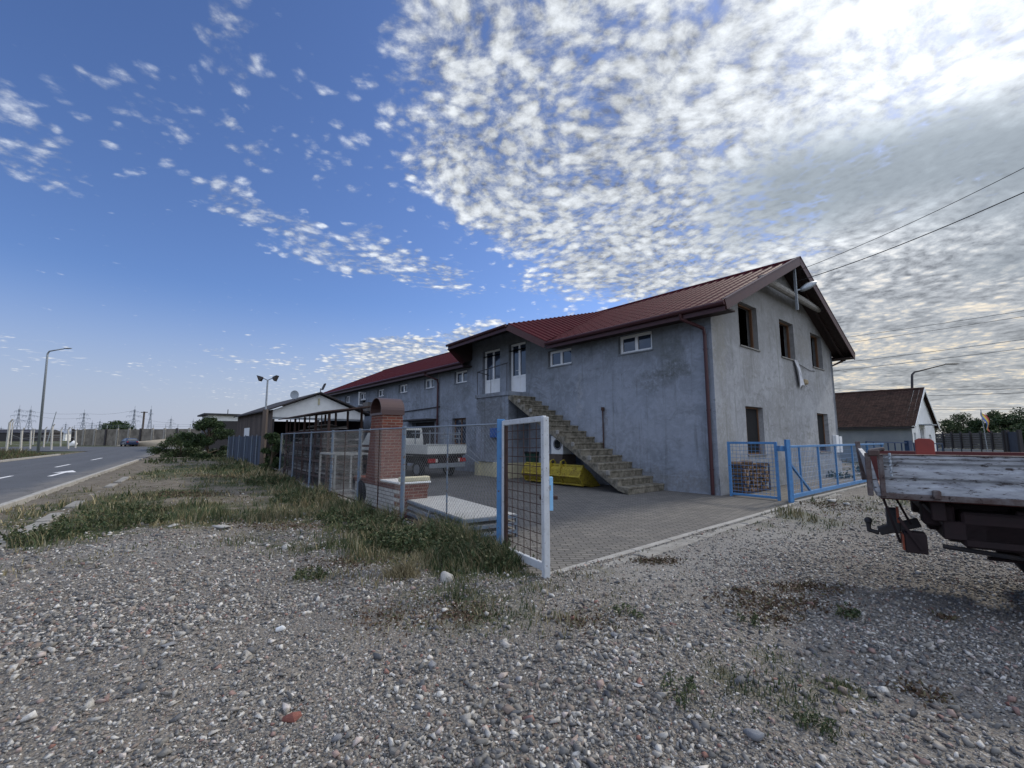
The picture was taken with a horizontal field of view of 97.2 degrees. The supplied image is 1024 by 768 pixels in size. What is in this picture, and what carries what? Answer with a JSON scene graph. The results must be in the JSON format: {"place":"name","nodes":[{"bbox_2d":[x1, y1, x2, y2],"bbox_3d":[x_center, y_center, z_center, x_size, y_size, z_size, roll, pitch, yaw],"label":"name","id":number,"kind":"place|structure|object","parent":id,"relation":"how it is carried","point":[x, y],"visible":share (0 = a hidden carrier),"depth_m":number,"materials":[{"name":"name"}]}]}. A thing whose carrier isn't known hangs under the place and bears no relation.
{"place":"outdoors","nodes":[
{"label":"outdoors","id":0,"kind":"place"},
{"bbox_2d":[0,451,161,503],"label":"road","id":1,"kind":"structure","parent":0,"point":[28,477],"depth_m":24.47,"materials":[{"name":"grey asphalt"}]},
{"bbox_2d":[1,458,100,477],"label":"road markings","id":2,"kind":"object","parent":1,"relation":"on","point":[58,472],"visible":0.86,"depth_m":21.51,"materials":[{"name":"white paint"}]},
{"bbox_2d":[0,447,213,450],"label":"side road","id":3,"kind":"structure","parent":0,"point":[95,449],"depth_m":65.07,"materials":[{"name":"grey asphalt"}]},
{"bbox_2d":[0,441,1023,767],"bbox_3d":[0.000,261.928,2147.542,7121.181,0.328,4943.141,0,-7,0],"label":"ground","id":4,"kind":"structure","parent":0,"point":[148,483],"depth_m":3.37,"materials":[{"name":"grey gravel"}]},
{"bbox_2d":[10,408,26,428],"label":"pylon","id":5,"kind":"object","parent":4,"relation":"on","point":[18,417],"visible":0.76,"depth_m":558.84,"materials":[{"name":"metal"}]},
{"bbox_2d":[0,454,60,461],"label":"kerb","id":6,"kind":"structure","parent":4,"relation":"on","point":[14,459],"depth_m":35.73,"materials":[{"name":"concrete"}]},
{"bbox_2d":[25,406,35,428],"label":"pylon","id":7,"kind":"object","parent":4,"relation":"on","point":[29,418],"visible":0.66,"depth_m":559.09,"materials":[{"name":"metal"}]},
{"bbox_2d":[0,429,62,440],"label":"hall","id":8,"kind":"structure","parent":4,"relation":"on","point":[15,433],"depth_m":234.76,"materials":[{"name":"metal"}]},
{"bbox_2d":[0,447,63,459],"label":"verge weeds","id":9,"kind":"object","parent":4,"relation":"on","point":[9,455],"visible":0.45,"depth_m":40.28,"materials":[{"name":"green plant"}]},
{"bbox_2d":[5,419,77,450],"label":"field fence","id":10,"kind":"object","parent":4,"relation":"on","point":[21,437],"visible":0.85,"depth_m":64.03,"materials":[{"name":"concrete"}]},
{"bbox_2d":[36,348,71,452],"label":"street lamp","id":11,"kind":"object","parent":4,"relation":"on","point":[41,411],"visible":0.96,"depth_m":51.77,"materials":[{"name":"metal"}]},
{"bbox_2d":[0,477,129,549],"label":"kerb","id":12,"kind":"structure","parent":4,"relation":"on","point":[46,519],"depth_m":9.12,"materials":[{"name":"concrete"}]},
{"bbox_2d":[62,431,70,440],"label":"hall","id":13,"kind":"structure","parent":4,"relation":"on","point":[64,435],"depth_m":298.74,"materials":[{"name":"metal"}]},
{"bbox_2d":[0,458,142,510],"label":"kerb","id":14,"kind":"structure","parent":4,"relation":"on","point":[20,500],"depth_m":13.98,"materials":[{"name":"concrete"}]},
{"bbox_2d":[76,410,87,429],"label":"pylon","id":15,"kind":"object","parent":4,"relation":"on","point":[83,420],"visible":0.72,"depth_m":618.75,"materials":[{"name":"metal"}]},
{"bbox_2d":[97,420,135,435],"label":"round bush","id":16,"kind":"object","parent":4,"relation":"on","point":[115,424],"visible":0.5,"depth_m":102.54,"materials":[{"name":"green plant"}]},
{"bbox_2d":[120,438,138,446],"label":"parked car","id":17,"kind":"object","parent":4,"relation":"on","point":[130,441],"visible":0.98,"depth_m":78.31,"materials":[{"name":"blue metal"}]},
{"bbox_2d":[70,424,200,445],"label":"concrete wall","id":18,"kind":"structure","parent":4,"relation":"on","point":[96,437],"depth_m":88.59,"materials":[{"name":"concrete"}]},
{"bbox_2d":[117,439,182,445],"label":"sand heap","id":19,"kind":"object","parent":4,"relation":"on","point":[150,443],"visible":0.16,"depth_m":80.75,"materials":[{"name":"beige sand"}]},
{"bbox_2d":[146,430,205,457],"bbox_3d":[-29.073,5.307,39.818,4.683,2.458,3.713,0,-7,0],"label":"bush","id":20,"kind":"object","parent":4,"relation":"on","point":[175,441],"visible":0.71,"depth_m":38.77,"materials":[{"name":"green plant"}]},
{"bbox_2d":[177,416,234,458],"bbox_3d":[-24.691,4.410,37.020,4.011,3.564,3.699,0,-7,0],"label":"bush","id":21,"kind":"object","parent":4,"relation":"on","point":[208,438],"visible":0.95,"depth_m":36.23,"materials":[{"name":"green plant"}]},
{"bbox_2d":[212,525,230,528],"bbox_3d":[-5.030,2.493,7.830,0.288,0.086,0.170,-2,-7,16],"label":"rock","id":22,"kind":"object","parent":4,"relation":"on","point":[220,526],"visible":0.94,"depth_m":7.80,"materials":[{"name":"white stone"}]},
{"bbox_2d":[197,412,274,449],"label":"store","id":23,"kind":"structure","parent":4,"relation":"on","point":[229,421],"depth_m":61.01,"materials":[{"name":"metal"}]},
{"bbox_2d":[227,435,260,465],"bbox_3d":[-17.799,4.322,29.995,0.330,1.840,13.061,6,-9,-38],"label":"boarded fence","id":24,"kind":"object","parent":4,"relation":"on","point":[245,447],"visible":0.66,"depth_m":29.93,"materials":[{"name":"grey metal"}]},
{"bbox_2d":[258,432,291,471],"bbox_3d":[-11.630,3.404,22.453,1.504,2.052,1.535,0,-7,0],"label":"ivy bush","id":25,"kind":"object","parent":4,"relation":"on","point":[274,438],"visible":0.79,"depth_m":22.13,"materials":[{"name":"green plant"}]},
{"bbox_2d":[275,625,285,631],"bbox_3d":[-1.825,1.928,3.558,0.071,0.058,0.074,-4,-8,28],"label":"rock","id":26,"kind":"object","parent":4,"relation":"on","point":[279,628],"visible":1,"depth_m":3.54,"materials":[{"name":"white stone"}]},
{"bbox_2d":[281,711,301,722],"bbox_3d":[-1.228,1.856,2.522,0.105,0.045,0.062,3,-7,-20],"label":"rock","id":27,"kind":"object","parent":4,"relation":"on","point":[292,717],"visible":1,"depth_m":2.51,"materials":[{"name":"stone"}]},
{"bbox_2d":[233,392,369,463],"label":"open shed","id":28,"kind":"structure","parent":4,"relation":"on","point":[249,423],"depth_m":29.12,"materials":[{"name":"metal"}]},
{"bbox_2d":[290,390,298,399],"bbox_3d":[-13.428,0.720,27.907,0.540,0.650,0.085,0,-7,0],"label":"satellite dish","id":29,"kind":"object","parent":28,"relation":"on","point":[294,394],"visible":0.97,"depth_m":27.89,"materials":[{"name":"metal"}]},
{"bbox_2d":[331,733,342,742],"bbox_3d":[-0.915,1.851,2.358,0.052,0.049,0.052,0,-7,-2],"label":"rock","id":30,"kind":"object","parent":4,"relation":"on","point":[337,737],"visible":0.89,"depth_m":2.34,"materials":[{"name":"grey stone"}]},
{"bbox_2d":[279,423,496,542],"bbox_3d":[-5.326,2.336,13.229,0.362,1.953,17.231,5,-9,-36],"label":"chain link fence","id":31,"kind":"object","parent":4,"relation":"on","point":[402,462],"visible":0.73,"depth_m":9.38,"materials":[{"name":"grey metal"}]},
{"bbox_2d":[379,552,423,580],"bbox_3d":[-1.244,2.045,5.136,0.613,0.265,0.657,3,-7,-21],"label":"straw tuft","id":32,"kind":"object","parent":4,"relation":"on","point":[401,569],"visible":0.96,"depth_m":5.07,"materials":[{"name":"beige plant"}]},
{"bbox_2d":[0,455,861,742],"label":"feathery weeds","id":33,"kind":"object","parent":4,"relation":"on","point":[405,538],"visible":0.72,"depth_m":6.90,"materials":[{"name":"green plant"}]},
{"bbox_2d":[428,660,436,668],"bbox_3d":[-0.551,1.943,3.125,0.060,0.049,0.065,1,-7,-11],"label":"rock","id":34,"kind":"object","parent":4,"relation":"on","point":[432,664],"visible":0.99,"depth_m":3.12,"materials":[{"name":"white stone"}]},
{"bbox_2d":[440,571,453,582],"bbox_3d":[-0.724,2.152,5.063,0.155,0.126,0.216,1,-7,-6],"label":"rock","id":35,"kind":"object","parent":4,"relation":"on","point":[444,575],"visible":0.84,"depth_m":5.00,"materials":[{"name":"white stone"}]},
{"bbox_2d":[0,455,927,766],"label":"grass","id":36,"kind":"structure","parent":4,"relation":"on","point":[442,563],"depth_m":6.66,"materials":[{"name":"green plant"}]},
{"bbox_2d":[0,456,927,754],"bbox_3d":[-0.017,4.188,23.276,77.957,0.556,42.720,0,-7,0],"label":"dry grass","id":37,"kind":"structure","parent":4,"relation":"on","point":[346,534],"depth_m":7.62,"materials":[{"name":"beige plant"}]},
{"bbox_2d":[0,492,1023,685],"bbox_3d":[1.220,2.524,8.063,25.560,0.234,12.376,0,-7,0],"label":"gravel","id":38,"kind":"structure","parent":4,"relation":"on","point":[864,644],"depth_m":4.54,"materials":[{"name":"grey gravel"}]},
{"bbox_2d":[68,472,981,712],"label":"brown weeds","id":39,"kind":"object","parent":4,"relation":"on","point":[743,590],"visible":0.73,"depth_m":4.31,"materials":[{"name":"brown plant"}]},
{"bbox_2d":[497,416,557,577],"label":"wicket gate","id":40,"kind":"structure","parent":4,"relation":"on","point":[546,497],"depth_m":5.63,"materials":[{"name":"white metal"}]},
{"bbox_2d":[322,256,854,495],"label":"workshop building","id":41,"kind":"structure","parent":4,"relation":"on","point":[677,390],"depth_m":16.56,"materials":[{"name":"grey paint"}]},
{"bbox_2d":[358,392,365,404],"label":"window","id":42,"kind":"structure","parent":41,"relation":"in","point":[363,394],"depth_m":33.42,"materials":[{"name":"white plastic"}]},
{"bbox_2d":[400,384,406,392],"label":"window","id":43,"kind":"structure","parent":41,"relation":"in","point":[403,388],"depth_m":28.74,"materials":[{"name":"white plastic"}]},
{"bbox_2d":[416,422,434,466],"bbox_3d":[-4.939,3.513,26.271,0.050,2.550,2.700,6,-9,-40],"label":"garage door","id":44,"kind":"structure","parent":41,"relation":"in","point":[426,423],"depth_m":26.29,"materials":[{"name":"metal"}]},
{"bbox_2d":[426,379,433,388],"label":"window","id":45,"kind":"structure","parent":41,"relation":"in","point":[429,382],"depth_m":26.16,"materials":[{"name":"white plastic"}]},
{"bbox_2d":[455,418,465,443],"bbox_3d":[-2.580,2.454,23.398,0.070,1.360,1.300,6,-9,-40],"label":"window","id":46,"kind":"structure","parent":41,"relation":"in","point":[459,421],"depth_m":23.44,"materials":[{"name":"wood"}]},
{"bbox_2d":[456,370,466,383],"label":"window","id":47,"kind":"structure","parent":41,"relation":"in","point":[461,377],"depth_m":23.71,"materials":[{"name":"white plastic"}]},
{"bbox_2d":[485,349,499,393],"bbox_3d":[-0.861,-0.573,21.647,0.076,2.150,1.370,6,-9,-40],"label":"balcony door","id":48,"kind":"structure","parent":41,"relation":"in","point":[492,382],"depth_m":21.71,"materials":[{"name":"white plastic"}]},
{"bbox_2d":[511,342,525,391],"bbox_3d":[0.324,-0.728,20.168,0.172,2.260,1.170,6,-9,-40],"label":"door","id":49,"kind":"structure","parent":41,"relation":"in","point":[518,358],"depth_m":20.24,"materials":[{"name":"white plastic"}]},
{"bbox_2d":[550,348,571,366],"bbox_3d":[2.018,-1.052,18.201,0.076,0.670,1.300,6,-9,-40],"label":"window","id":50,"kind":"structure","parent":41,"relation":"in","point":[560,357],"depth_m":18.21,"materials":[{"name":"white plastic"}]},
{"bbox_2d":[620,331,651,353],"bbox_3d":[4.297,-1.393,15.507,0.076,0.660,1.350,6,-9,-40],"label":"window","id":51,"kind":"structure","parent":41,"relation":"in","point":[641,341],"depth_m":15.49,"materials":[{"name":"white plastic"}]},
{"bbox_2d":[738,304,753,347],"bbox_3d":[7.786,-1.921,15.266,1.460,1.490,0.080,6,-9,-40],"label":"window","id":52,"kind":"structure","parent":41,"relation":"in","point":[743,307],"depth_m":15.69,"materials":[{"name":"brown wood"}]},
{"bbox_2d":[745,407,760,454],"bbox_3d":[7.821,1.537,14.876,1.350,1.550,0.080,6,-9,-40],"label":"window","id":53,"kind":"structure","parent":41,"relation":"in","point":[752,422],"depth_m":15.03,"materials":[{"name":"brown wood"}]},
{"bbox_2d":[779,322,790,358],"bbox_3d":[10.429,-1.664,17.469,1.440,1.450,0.080,6,-9,-40],"label":"window","id":54,"kind":"structure","parent":41,"relation":"in","point":[787,329],"depth_m":17.89,"materials":[{"name":"brown wood"}]},
{"bbox_2d":[794,360,808,387],"bbox_3d":[11.304,-0.364,17.640,1.054,1.079,0.151,5,-9,-37],"label":"hanging cloth","id":55,"kind":"object","parent":41,"relation":"hanging from","point":[802,381],"visible":1,"depth_m":17.54,"materials":[{"name":"white fabric"}]},
{"bbox_2d":[810,335,818,367],"bbox_3d":[13.011,-1.384,19.617,1.400,1.470,0.080,6,-9,-40],"label":"window","id":56,"kind":"structure","parent":41,"relation":"in","point":[815,339],"depth_m":20.03,"materials":[{"name":"brown wood"}]},
{"bbox_2d":[817,414,825,451],"bbox_3d":[13.050,2.075,19.228,1.400,1.610,0.080,6,-9,-40],"label":"window","id":57,"kind":"structure","parent":41,"relation":"in","point":[820,419],"depth_m":19.46,"materials":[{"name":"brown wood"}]},
{"bbox_2d":[797,168,1022,270],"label":"overhead wire","id":58,"kind":"object","parent":41,"relation":"attached to","point":[920,218],"visible":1,"depth_m":13.80,"materials":[{"name":"metal"}]},
{"bbox_2d":[797,192,1023,281],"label":"overhead wire","id":59,"kind":"object","parent":41,"relation":"attached to","point":[920,236],"visible":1,"depth_m":12.90,"materials":[{"name":"metal"}]},
{"bbox_2d":[536,500,809,576],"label":"yard kerb","id":60,"kind":"structure","parent":4,"relation":"on","point":[654,544],"depth_m":7.06,"materials":[{"name":"concrete"}]},
{"bbox_2d":[575,491,843,575],"bbox_3d":[5.558,2.805,9.591,12.882,0.090,0.252,6,-9,-42],"label":"kerb footing","id":61,"kind":"object","parent":4,"relation":"on","point":[660,549],"visible":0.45,"depth_m":6.95,"materials":[{"name":"concrete"}]},
{"bbox_2d":[743,728,763,741],"bbox_3d":[1.270,1.838,2.375,0.057,0.043,0.101,4,-8,-31],"label":"rock","id":62,"kind":"object","parent":4,"relation":"on","point":[755,735],"visible":1,"depth_m":2.35,"materials":[{"name":"grey stone"}]},
{"bbox_2d":[785,482,866,501],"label":"gate track kerb","id":63,"kind":"structure","parent":4,"relation":"on","point":[829,492],"depth_m":13.12,"materials":[{"name":"concrete"}]},
{"bbox_2d":[776,440,883,502],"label":"sliding gate","id":64,"kind":"structure","parent":63,"relation":"on","point":[786,448],"depth_m":12.66,"materials":[{"name":"blue metal"}]},
{"bbox_2d":[865,441,942,452],"bbox_3d":[21.614,3.838,24.592,9.550,1.500,0.200,4,-8,-30],"label":"navy railing","id":65,"kind":"object","parent":4,"relation":"on","point":[908,445],"visible":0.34,"depth_m":24.51,"materials":[{"name":"metal"}]},
{"bbox_2d":[911,363,958,387],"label":"street lamp","id":66,"kind":"object","parent":4,"relation":"on","point":[913,373],"visible":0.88,"depth_m":46.45,"materials":[{"name":"metal"}]},
{"bbox_2d":[855,438,1023,571],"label":"tipper truck","id":67,"kind":"object","parent":4,"relation":"on","point":[972,502],"visible":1,"depth_m":4.06,"materials":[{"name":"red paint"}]},
{"bbox_2d":[935,418,966,441],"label":"tree","id":68,"kind":"object","parent":4,"relation":"on","point":[947,420],"visible":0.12,"depth_m":64.95,"materials":[{"name":"green plant"}]},
{"bbox_2d":[934,412,984,448],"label":"tree","id":69,"kind":"object","parent":4,"relation":"on","point":[956,425],"visible":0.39,"depth_m":61.77,"materials":[{"name":"green plant"}]},
{"bbox_2d":[935,431,1006,451],"bbox_3d":[38.001,5.071,37.666,0.260,2.200,8.449,-2,-7,16],"label":"slatted fence","id":70,"kind":"object","parent":4,"relation":"on","point":[950,445],"visible":0.69,"depth_m":37.05,"materials":[{"name":"wood"}]},
{"bbox_2d":[953,420,998,444],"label":"tree","id":71,"kind":"object","parent":4,"relation":"on","point":[973,427],"visible":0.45,"depth_m":59.69,"materials":[{"name":"green plant"}]},
{"bbox_2d":[980,409,989,451],"bbox_3d":[34.618,3.720,32.864,0.972,3.730,0.211,3,-7,-20],"label":"flag","id":72,"kind":"object","parent":4,"relation":"on","point":[985,418],"visible":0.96,"depth_m":32.92,"materials":[{"name":"fabric"}]},
{"bbox_2d":[967,410,1019,449],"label":"tree","id":73,"kind":"object","parent":4,"relation":"on","point":[989,415],"visible":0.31,"depth_m":57.49,"materials":[{"name":"green plant"}]},
{"bbox_2d":[981,407,1023,444],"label":"tree","id":74,"kind":"object","parent":4,"relation":"on","point":[1004,421],"visible":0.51,"depth_m":52.33,"materials":[{"name":"green plant"}]},
{"bbox_2d":[1004,430,1023,451],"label":"steel gate","id":75,"kind":"structure","parent":4,"relation":"on","point":[1013,441],"depth_m":32.89,"materials":[{"name":"metal"}]},
{"bbox_2d":[1005,420,1023,443],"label":"tree","id":76,"kind":"object","parent":4,"relation":"on","point":[1015,425],"visible":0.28,"depth_m":50.08,"materials":[{"name":"green plant"}]},
{"bbox_2d":[1014,419,1023,442],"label":"tree","id":77,"kind":"object","parent":4,"relation":"on","point":[1020,424],"visible":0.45,"depth_m":48.36,"materials":[{"name":"green plant"}]},
{"bbox_2d":[0,0,1023,437],"label":"sky","id":78,"kind":"structure","parent":0,"point":[200,199],"materials":[{"name":"blue"}]},
{"bbox_2d":[275,463,861,575],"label":"yard paving","id":79,"kind":"structure","parent":0,"point":[593,523],"depth_m":10.12,"materials":[{"name":"grey concrete"}]},
{"bbox_2d":[257,375,278,463],"bbox_3d":[-13.620,2.061,24.898,1.100,5.103,0.320,0,-7,0],"label":"floodlight mast","id":80,"kind":"object","parent":79,"relation":"on","point":[265,420],"visible":0.84,"depth_m":24.83,"materials":[{"name":"metal"}]},
{"bbox_2d":[292,446,333,477],"bbox_3d":[-8.698,3.327,19.668,1.105,1.280,2.895,5,-9,-37],"label":"timber bundle","id":81,"kind":"object","parent":79,"relation":"on","point":[317,448],"visible":0.09,"depth_m":18.77,"materials":[{"name":"brown wood"}]},
{"bbox_2d":[278,406,370,488],"bbox_3d":[-7.247,2.331,17.564,2.200,2.800,7.200,5,-9,-37],"label":"storage rack","id":82,"kind":"object","parent":79,"relation":"on","point":[321,413],"visible":0.37,"depth_m":16.43,"materials":[{"name":"metal"}]},
{"bbox_2d":[299,424,346,430],"bbox_3d":[-7.171,1.729,17.632,1.162,0.247,6.519,5,-9,-36],"label":"plank stack","id":83,"kind":"object","parent":82,"relation":"on","point":[331,427],"visible":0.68,"depth_m":17.61,"materials":[{"name":"brown wood"}]},
{"bbox_2d":[289,450,357,457],"bbox_3d":[-7.371,2.719,17.519,1.502,0.255,6.418,5,-9,-37],"label":"plank stack","id":84,"kind":"object","parent":82,"relation":"on","point":[316,455],"visible":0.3,"depth_m":17.00,"materials":[{"name":"brown wood"}]},
{"bbox_2d":[296,438,362,444],"bbox_3d":[-7.155,2.194,17.363,1.362,0.260,6.113,5,-9,-37],"label":"plank stack","id":85,"kind":"object","parent":82,"relation":"on","point":[325,440],"visible":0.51,"depth_m":16.21,"materials":[{"name":"brown wood"}]},
{"bbox_2d":[294,462,365,474],"bbox_3d":[-7.298,3.205,17.394,1.460,0.260,6.457,5,-9,-36],"label":"plank stack","id":86,"kind":"object","parent":82,"relation":"on","point":[323,466],"visible":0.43,"depth_m":16.42,"materials":[{"name":"brown wood"}]},
{"bbox_2d":[318,452,367,496],"bbox_3d":[-4.842,2.577,12.954,0.945,1.202,1.545,5,-9,-37],"label":"steel cage","id":87,"kind":"object","parent":79,"relation":"on","point":[335,459],"visible":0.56,"depth_m":12.62,"materials":[{"name":"white paint"}]},
{"bbox_2d":[337,449,368,482],"bbox_3d":[-5.882,3.076,17.060,0.785,1.150,2.085,5,-9,-37],"label":"timber bundle","id":88,"kind":"object","parent":79,"relation":"on","point":[362,467],"visible":0.3,"depth_m":16.46,"materials":[{"name":"wood"}]},
{"bbox_2d":[358,480,365,502],"bbox_3d":[-3.620,2.633,10.912,0.200,0.600,0.600,3,-7,-20],"label":"spare tyre","id":89,"kind":"object","parent":79,"relation":"on","point":[360,490],"visible":0.47,"depth_m":10.66,"materials":[{"name":"rubber"}]},
{"bbox_2d":[354,398,430,517],"bbox_3d":[-2.848,1.593,10.503,0.720,2.566,2.830,5,-9,-37],"label":"brick barbecue","id":90,"kind":"object","parent":79,"relation":"on","point":[387,413],"visible":0.77,"depth_m":10.37,"materials":[{"name":"red brick"}]},
{"bbox_2d":[362,428,479,475],"bbox_3d":[-4.448,3.049,20.656,6.461,2.120,2.267,-7,-10,45],"label":"flatbed truck","id":91,"kind":"object","parent":79,"relation":"on","point":[458,447],"visible":0.45,"depth_m":18.98,"materials":[{"name":"metal"}]},
{"bbox_2d":[407,511,517,536],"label":"frame platform","id":92,"kind":"structure","parent":79,"relation":"on","point":[483,530],"depth_m":7.41,"materials":[{"name":"blue paint"}]},
{"bbox_2d":[407,505,517,530],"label":"frame platform","id":93,"kind":"structure","parent":92,"relation":"on","point":[493,522],"depth_m":7.44,"materials":[{"name":"blue paint"}]},
{"bbox_2d":[407,495,517,526],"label":"frame platform","id":94,"kind":"structure","parent":93,"relation":"on","point":[461,508],"depth_m":8.05,"materials":[{"name":"white paint"}]},
{"bbox_2d":[524,451,538,462],"bbox_3d":[1.000,3.357,18.833,0.760,1.070,0.660,6,-9,-40],"label":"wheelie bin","id":95,"kind":"object","parent":79,"relation":"on","point":[531,459],"visible":0.24,"depth_m":18.60,"materials":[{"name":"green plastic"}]},
{"bbox_2d":[521,459,599,486],"bbox_3d":[1.673,3.118,16.099,1.092,0.901,2.860,6,-9,-40],"label":"loader bucket","id":96,"kind":"object","parent":79,"relation":"on","point":[563,472],"visible":0.87,"depth_m":15.35,"materials":[{"name":"yellow paint"}]},
{"bbox_2d":[549,436,575,464],"bbox_3d":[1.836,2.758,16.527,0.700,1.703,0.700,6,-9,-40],"label":"washing machine","id":97,"kind":"object","parent":96,"relation":"on","point":[559,452],"visible":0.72,"depth_m":16.33,"materials":[{"name":"white metal"}]},
{"bbox_2d":[731,461,770,493],"bbox_3d":[7.085,2.816,13.867,2.090,0.948,0.806,6,-9,-40],"label":"firewood crate","id":98,"kind":"object","parent":79,"relation":"on","point":[764,474],"visible":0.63,"depth_m":13.46,"materials":[{"name":"wood"}]},
{"bbox_2d":[727,442,780,500],"bbox_3d":[6.550,2.341,12.287,0.065,1.530,1.321,5,-9,-37],"label":"fence panel","id":99,"kind":"object","parent":79,"relation":"on","point":[777,482],"visible":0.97,"depth_m":12.23,"materials":[{"name":"blue paint"}]},
{"bbox_2d":[835,387,939,460],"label":"tiled house","id":100,"kind":"structure","parent":0,"point":[898,415],"depth_m":32.63,"materials":[{"name":"white"}]},
{"bbox_2d":[853,389,998,389],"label":"overhead wire","id":101,"kind":"object","parent":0,"point":[968,389],"visible":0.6,"depth_m":61.03,"materials":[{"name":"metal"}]},
{"bbox_2d":[834,339,1023,363],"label":"overhead wire","id":102,"kind":"object","parent":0,"point":[933,351],"visible":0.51,"depth_m":67.95,"materials":[{"name":"metal"}]},
{"bbox_2d":[836,348,1023,370],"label":"overhead wire","id":103,"kind":"object","parent":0,"point":[933,359],"visible":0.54,"depth_m":68.03,"materials":[{"name":"metal"}]},
{"bbox_2d":[849,316,1023,342],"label":"overhead wire","id":104,"kind":"object","parent":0,"point":[938,329],"visible":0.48,"depth_m":68.05,"materials":[{"name":"metal"}]},
{"bbox_2d":[851,310,1023,336],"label":"overhead wire","id":105,"kind":"object","parent":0,"point":[935,324],"visible":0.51,"depth_m":68.35,"materials":[{"name":"metal"}]},
{"bbox_2d":[933,409,1011,409],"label":"overhead wire","id":106,"kind":"object","parent":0,"point":[971,409],"visible":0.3,"depth_m":76.15,"materials":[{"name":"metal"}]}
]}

